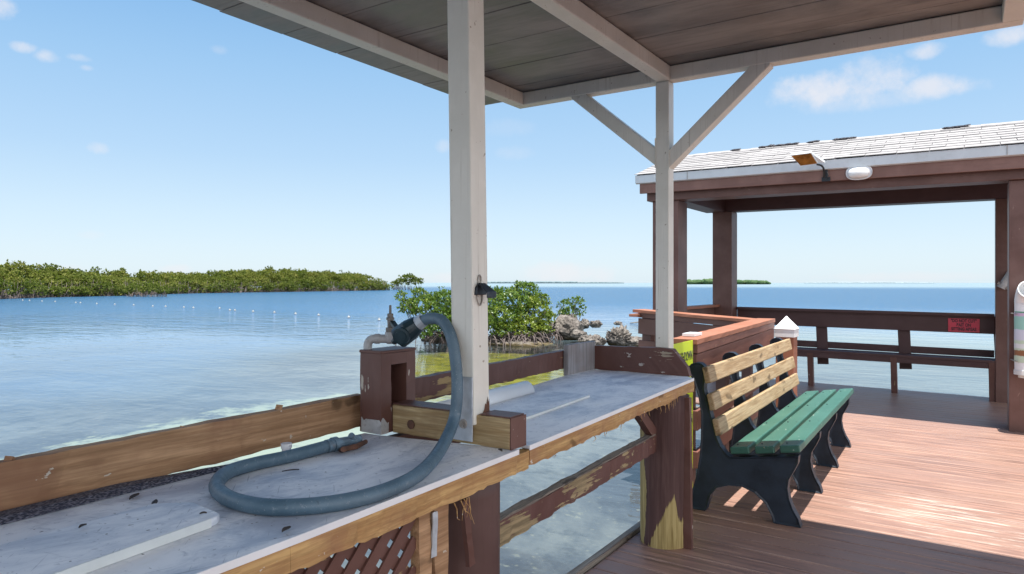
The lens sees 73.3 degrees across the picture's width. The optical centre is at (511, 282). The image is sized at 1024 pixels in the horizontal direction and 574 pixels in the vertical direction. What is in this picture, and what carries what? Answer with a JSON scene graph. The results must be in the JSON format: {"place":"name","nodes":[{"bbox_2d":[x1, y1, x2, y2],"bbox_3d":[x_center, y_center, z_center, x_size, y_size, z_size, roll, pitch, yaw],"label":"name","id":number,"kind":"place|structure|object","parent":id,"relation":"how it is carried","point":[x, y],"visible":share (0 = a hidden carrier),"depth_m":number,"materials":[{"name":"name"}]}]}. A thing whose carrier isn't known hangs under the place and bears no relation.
{"place":"outdoors","nodes":[
{"label":"outdoors","id":0,"kind":"place"},
{"bbox_2d":[2,287,368,297],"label":"bank","id":1,"kind":"structure","parent":0,"point":[222,289],"depth_m":166.63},
{"bbox_2d":[0,341,693,573],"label":"cleaning table","id":2,"kind":"object","parent":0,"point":[450,515],"visible":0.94,"depth_m":2.23,"materials":[{"name":"white plastic"}]},
{"bbox_2d":[0,502,219,573],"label":"cutting board","id":3,"kind":"object","parent":2,"relation":"on","point":[93,545],"visible":1,"depth_m":1.47,"materials":[{"name":"white plastic"}]},
{"bbox_2d":[0,464,227,524],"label":"rubber strip","id":4,"kind":"object","parent":2,"relation":"on","point":[46,506],"visible":0.82,"depth_m":1.81,"materials":[{"name":"black rubber"}]},
{"bbox_2d":[129,493,139,499],"bbox_3d":[-0.998,0.564,1.818,0.018,0.005,0.050,0,0,-2],"label":"dry leaf","id":5,"kind":"object","parent":2,"relation":"on","point":[133,495],"visible":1,"depth_m":1.82,"materials":[{"name":"brown plant"}]},
{"bbox_2d":[281,442,291,450],"bbox_3d":[-0.745,0.560,2.272,0.035,0.060,0.036,0,0,34],"label":"pipe stub","id":6,"kind":"object","parent":2,"relation":"on","point":[285,446],"visible":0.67,"depth_m":2.26,"materials":[{"name":"white plastic"}]},
{"bbox_2d":[282,526,290,531],"bbox_3d":[-0.517,0.564,1.576,0.016,0.005,0.034,0,0,15],"label":"dry leaf","id":7,"kind":"object","parent":2,"relation":"on","point":[286,528],"visible":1,"depth_m":1.57,"materials":[{"name":"brown plant"}]},
{"bbox_2d":[208,313,462,515],"bbox_3d":[-0.470,0.342,2.110,0.595,0.468,0.924,0,0,34],"label":"water hose","id":8,"kind":"object","parent":2,"relation":"on","point":[405,333],"visible":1,"depth_m":2.04,"materials":[{"name":"grey plastic"}]},
{"bbox_2d":[359,305,415,434],"bbox_3d":[-0.485,0.328,2.684,0.120,0.484,0.196,0,0,34],"label":"standpipe box","id":9,"kind":"object","parent":2,"relation":"on","point":[387,377],"visible":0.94,"depth_m":2.62,"materials":[{"name":"brown paint"}]},
{"bbox_2d":[489,391,589,419],"bbox_3d":[-0.035,0.564,3.117,0.428,0.011,1.017,0,0,30],"label":"counter panel","id":10,"kind":"object","parent":2,"relation":"on","point":[535,404],"visible":0.38,"depth_m":3.22,"materials":[{"name":"white plastic"}]},
{"bbox_2d":[436,381,534,404],"bbox_3d":[-0.150,0.531,3.165,0.104,0.055,0.866,0,0,31],"label":"half round cover","id":11,"kind":"object","parent":10,"relation":"on","point":[507,392],"visible":0.34,"depth_m":3.31,"materials":[{"name":"white plastic"}]},
{"bbox_2d":[0,337,988,573],"bbox_3d":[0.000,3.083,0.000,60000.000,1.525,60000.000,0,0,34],"label":"seabed","id":12,"kind":"structure","parent":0,"point":[47,414],"depth_m":14.14,"materials":[{"name":"sand"}]},
{"bbox_2d":[421,338,552,352],"bbox_3d":[-1.015,2.335,25.540,5.528,0.683,3.300,0,0,34],"label":"islet","id":13,"kind":"object","parent":12,"relation":"on","point":[518,344],"visible":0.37,"depth_m":24.12,"materials":[{"name":"brown stone"}]},
{"bbox_2d":[394,286,451,349],"bbox_3d":[-2.479,1.278,25.584,3.488,2.347,2.211,0,0,-38],"label":"mangrove bush","id":14,"kind":"object","parent":13,"relation":"on","point":[434,300],"visible":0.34,"depth_m":25.17,"materials":[{"name":"green plant"}]},
{"bbox_2d":[488,280,565,353],"bbox_3d":[0.215,1.164,25.745,3.127,2.575,4.346,0,0,17],"label":"mangrove bush","id":15,"kind":"object","parent":13,"relation":"on","point":[526,316],"visible":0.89,"depth_m":24.87,"materials":[{"name":"green plant"}]},
{"bbox_2d":[0,283,994,392],"bbox_3d":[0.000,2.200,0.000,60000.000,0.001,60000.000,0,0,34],"label":"water","id":16,"kind":"structure","parent":0,"point":[70,332],"depth_m":41.17,"materials":[{"name":"blue liquid"}]},
{"bbox_2d":[122,281,169,296],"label":"mangrove clump","id":17,"kind":"object","parent":16,"relation":"in","point":[131,287],"visible":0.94,"depth_m":108.89,"materials":[{"name":"green plant"}]},
{"bbox_2d":[0,280,389,298],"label":"mangrove root fringe","id":18,"kind":"object","parent":16,"relation":"in","point":[7,296],"visible":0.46,"depth_m":126.85,"materials":[{"name":"plant"}]},
{"bbox_2d":[0,259,394,296],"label":"mangrove wood","id":19,"kind":"object","parent":16,"relation":"in","point":[13,274],"visible":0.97,"depth_m":139.19,"materials":[{"name":"green plant"}]},
{"bbox_2d":[390,273,424,289],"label":"mangrove clump","id":20,"kind":"object","parent":16,"relation":"in","point":[405,279],"visible":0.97,"depth_m":217.82,"materials":[{"name":"green plant"}]},
{"bbox_2d":[549,314,583,340],"bbox_3d":[2.083,1.761,26.784,1.368,1.058,1.334,0,0,34],"label":"rock","id":21,"kind":"object","parent":16,"relation":"in","point":[564,326],"visible":0.69,"depth_m":26.38,"materials":[{"name":"grey stone"}]},
{"bbox_2d":[555,295,586,319],"bbox_3d":[2.341,1.126,27.503,1.255,1.282,1.124,0,0,34],"label":"mangrove sapling","id":22,"kind":"object","parent":21,"relation":"on","point":[566,310],"visible":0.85,"depth_m":27.40,"materials":[{"name":"green plant"}]},
{"bbox_2d":[570,329,587,339],"bbox_3d":[2.452,1.916,25.388,0.642,0.401,0.626,0,0,11],"label":"rock","id":23,"kind":"object","parent":16,"relation":"in","point":[576,333],"visible":0.81,"depth_m":25.17,"materials":[{"name":"grey stone"}]},
{"bbox_2d":[581,319,589,328],"bbox_3d":[2.906,1.648,27.499,0.465,0.439,0.458,0,0,0],"label":"rock","id":24,"kind":"object","parent":16,"relation":"on","point":[586,322],"visible":0.7,"depth_m":27.34,"materials":[{"name":"grey stone"}]},
{"bbox_2d":[578,334,606,344],"bbox_3d":[2.709,2.020,23.515,0.917,0.543,0.965,0,0,34],"label":"rock","id":25,"kind":"object","parent":16,"relation":"in","point":[598,339],"visible":0.64,"depth_m":23.33,"materials":[{"name":"grey stone"}]},
{"bbox_2d":[589,320,602,327],"bbox_3d":[3.478,1.704,28.504,0.507,0.346,0.540,0,0,-21],"label":"rock","id":26,"kind":"object","parent":16,"relation":"on","point":[596,324],"visible":0.96,"depth_m":28.35,"materials":[{"name":"grey stone"}]},
{"bbox_2d":[605,323,632,345],"bbox_3d":[3.684,1.851,23.821,0.957,0.933,1.024,0,0,-12],"label":"rock","id":27,"kind":"object","parent":16,"relation":"in","point":[619,336],"visible":0.82,"depth_m":23.50,"materials":[{"name":"grey stone"}]},
{"bbox_2d":[626,336,641,345],"bbox_3d":[4.306,2.052,23.569,1.224,0.442,0.911,0,0,34],"label":"rock","id":28,"kind":"object","parent":16,"relation":"in","point":[633,341],"visible":0.28,"depth_m":23.34,"materials":[{"name":"grey stone"}]},
{"bbox_2d":[0,0,1023,282],"label":"sky","id":29,"kind":"structure","parent":0,"point":[185,136],"materials":[{"name":"blue"}]},
{"bbox_2d":[487,281,623,282],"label":"island","id":30,"kind":"structure","parent":0,"point":[551,282],"depth_m":2601.28,"materials":[{"name":"green plant"}]},
{"bbox_2d":[687,278,771,283],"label":"island","id":31,"kind":"structure","parent":0,"point":[703,281],"depth_m":949.92,"materials":[{"name":"green plant"}]},
{"bbox_2d":[585,376,1023,573],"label":"deck","id":32,"kind":"structure","parent":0,"point":[917,482],"depth_m":4.56,"materials":[{"name":"brown wood"}]},
{"bbox_2d":[192,0,1023,441],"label":"open shelter","id":33,"kind":"object","parent":32,"relation":"on","point":[472,58],"visible":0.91,"depth_m":3.69,"materials":[{"name":"wood"}]},
{"bbox_2d":[474,274,495,305],"bbox_3d":[-0.094,0.026,2.421,0.055,0.112,0.060,0,0,34],"label":"bottle opener","id":34,"kind":"object","parent":33,"relation":"attached to","point":[481,288],"visible":1,"depth_m":2.42,"materials":[{"name":"metal"}]},
{"bbox_2d":[567,406,757,573],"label":"deck edge beam","id":35,"kind":"structure","parent":32,"relation":"attached to","point":[597,557],"depth_m":3.82,"materials":[{"name":"brown wood"}]},
{"bbox_2d":[629,309,755,373],"bbox_3d":[2.092,1.623,8.313,0.514,2.554,1.993,0,0,-29],"label":"wooden railing","id":36,"kind":"object","parent":32,"relation":"attached to","point":[647,325],"visible":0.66,"depth_m":8.31,"materials":[{"name":"brown wood"}]},
{"bbox_2d":[673,318,774,484],"bbox_3d":[2.026,1.248,6.275,0.194,1.705,3.176,0,0,30],"label":"wooden railing","id":37,"kind":"object","parent":32,"relation":"on","point":[712,346],"visible":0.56,"depth_m":5.69,"materials":[{"name":"brown wood"}]},
{"bbox_2d":[673,340,692,481],"bbox_3d":[1.151,0.932,4.667,0.006,1.055,0.447,0,0,34],"label":"washdown sign","id":38,"kind":"object","parent":37,"relation":"attached to","point":[684,350],"visible":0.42,"depth_m":4.78,"materials":[{"name":"yellow"}]},
{"bbox_2d":[682,332,701,335],"bbox_3d":[1.353,0.386,5.167,0.090,0.020,0.180,0,0,34],"label":"tackle tray","id":39,"kind":"object","parent":37,"relation":"on","point":[692,334],"visible":1,"depth_m":5.12,"materials":[{"name":"white plastic"}]},
{"bbox_2d":[689,337,853,527],"bbox_3d":[2.171,1.014,5.484,0.710,0.972,2.706,0,0,33],"label":"park bench","id":40,"kind":"object","parent":32,"relation":"on","point":[769,454],"visible":0.98,"depth_m":4.77,"materials":[{"name":"green wood"}]},
{"bbox_2d":[774,316,798,406],"bbox_3d":[3.045,1.234,7.633,0.224,1.732,0.224,0,0,34],"label":"capped post","id":41,"kind":"object","parent":32,"relation":"on","point":[786,327],"visible":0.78,"depth_m":7.55,"materials":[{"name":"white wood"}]},
{"bbox_2d":[634,120,1023,450],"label":"pavilion","id":42,"kind":"structure","parent":32,"relation":"on","point":[968,163],"depth_m":8.38,"materials":[{"name":"wood"}]},
{"bbox_2d":[791,151,829,181],"bbox_3d":[3.361,-1.302,7.744,0.483,0.300,0.211,0,0,-36],"label":"solar lamp","id":43,"kind":"object","parent":42,"relation":"attached to","point":[805,158],"visible":1,"depth_m":7.70,"materials":[{"name":"white plastic"}]},
{"bbox_2d":[846,166,871,179],"bbox_3d":[3.832,-1.222,7.605,0.266,0.166,0.083,0,0,34],"label":"bulkhead lamp","id":44,"kind":"object","parent":42,"relation":"attached to","point":[858,173],"visible":1,"depth_m":7.58,"materials":[{"name":"white plastic"}]},
{"bbox_2d":[997,272,1006,289],"bbox_3d":[6.178,-0.028,8.609,0.188,0.237,0.100,0,0,34],"label":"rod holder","id":45,"kind":"object","parent":42,"relation":"attached to","point":[1002,284],"visible":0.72,"depth_m":8.59,"materials":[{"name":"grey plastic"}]},
{"bbox_2d":[1010,281,1023,377],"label":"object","id":46,"kind":"object","parent":42,"relation":"attached to","point":[1018,313],"visible":1,"depth_m":6.82,"materials":[{"name":"white plastic"}]},
{"bbox_2d":[736,307,994,401],"bbox_3d":[4.926,0.945,9.754,3.473,1.138,0.384,0,0,34],"label":"built in bench","id":47,"kind":"object","parent":32,"relation":"on","point":[904,323],"visible":0.7,"depth_m":9.59,"materials":[{"name":"brown paint"}]},
{"bbox_2d":[948,318,979,332],"bbox_3d":[5.995,0.565,9.131,0.350,0.178,0.007,0,0,34],"label":"warning sign","id":48,"kind":"object","parent":47,"relation":"attached to","point":[962,325],"visible":1,"depth_m":9.13,"materials":[{"name":"red plastic"}]},
{"bbox_2d":[804,282,934,282],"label":"island","id":49,"kind":"structure","parent":0,"point":[869,282],"depth_m":3799.76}
]}

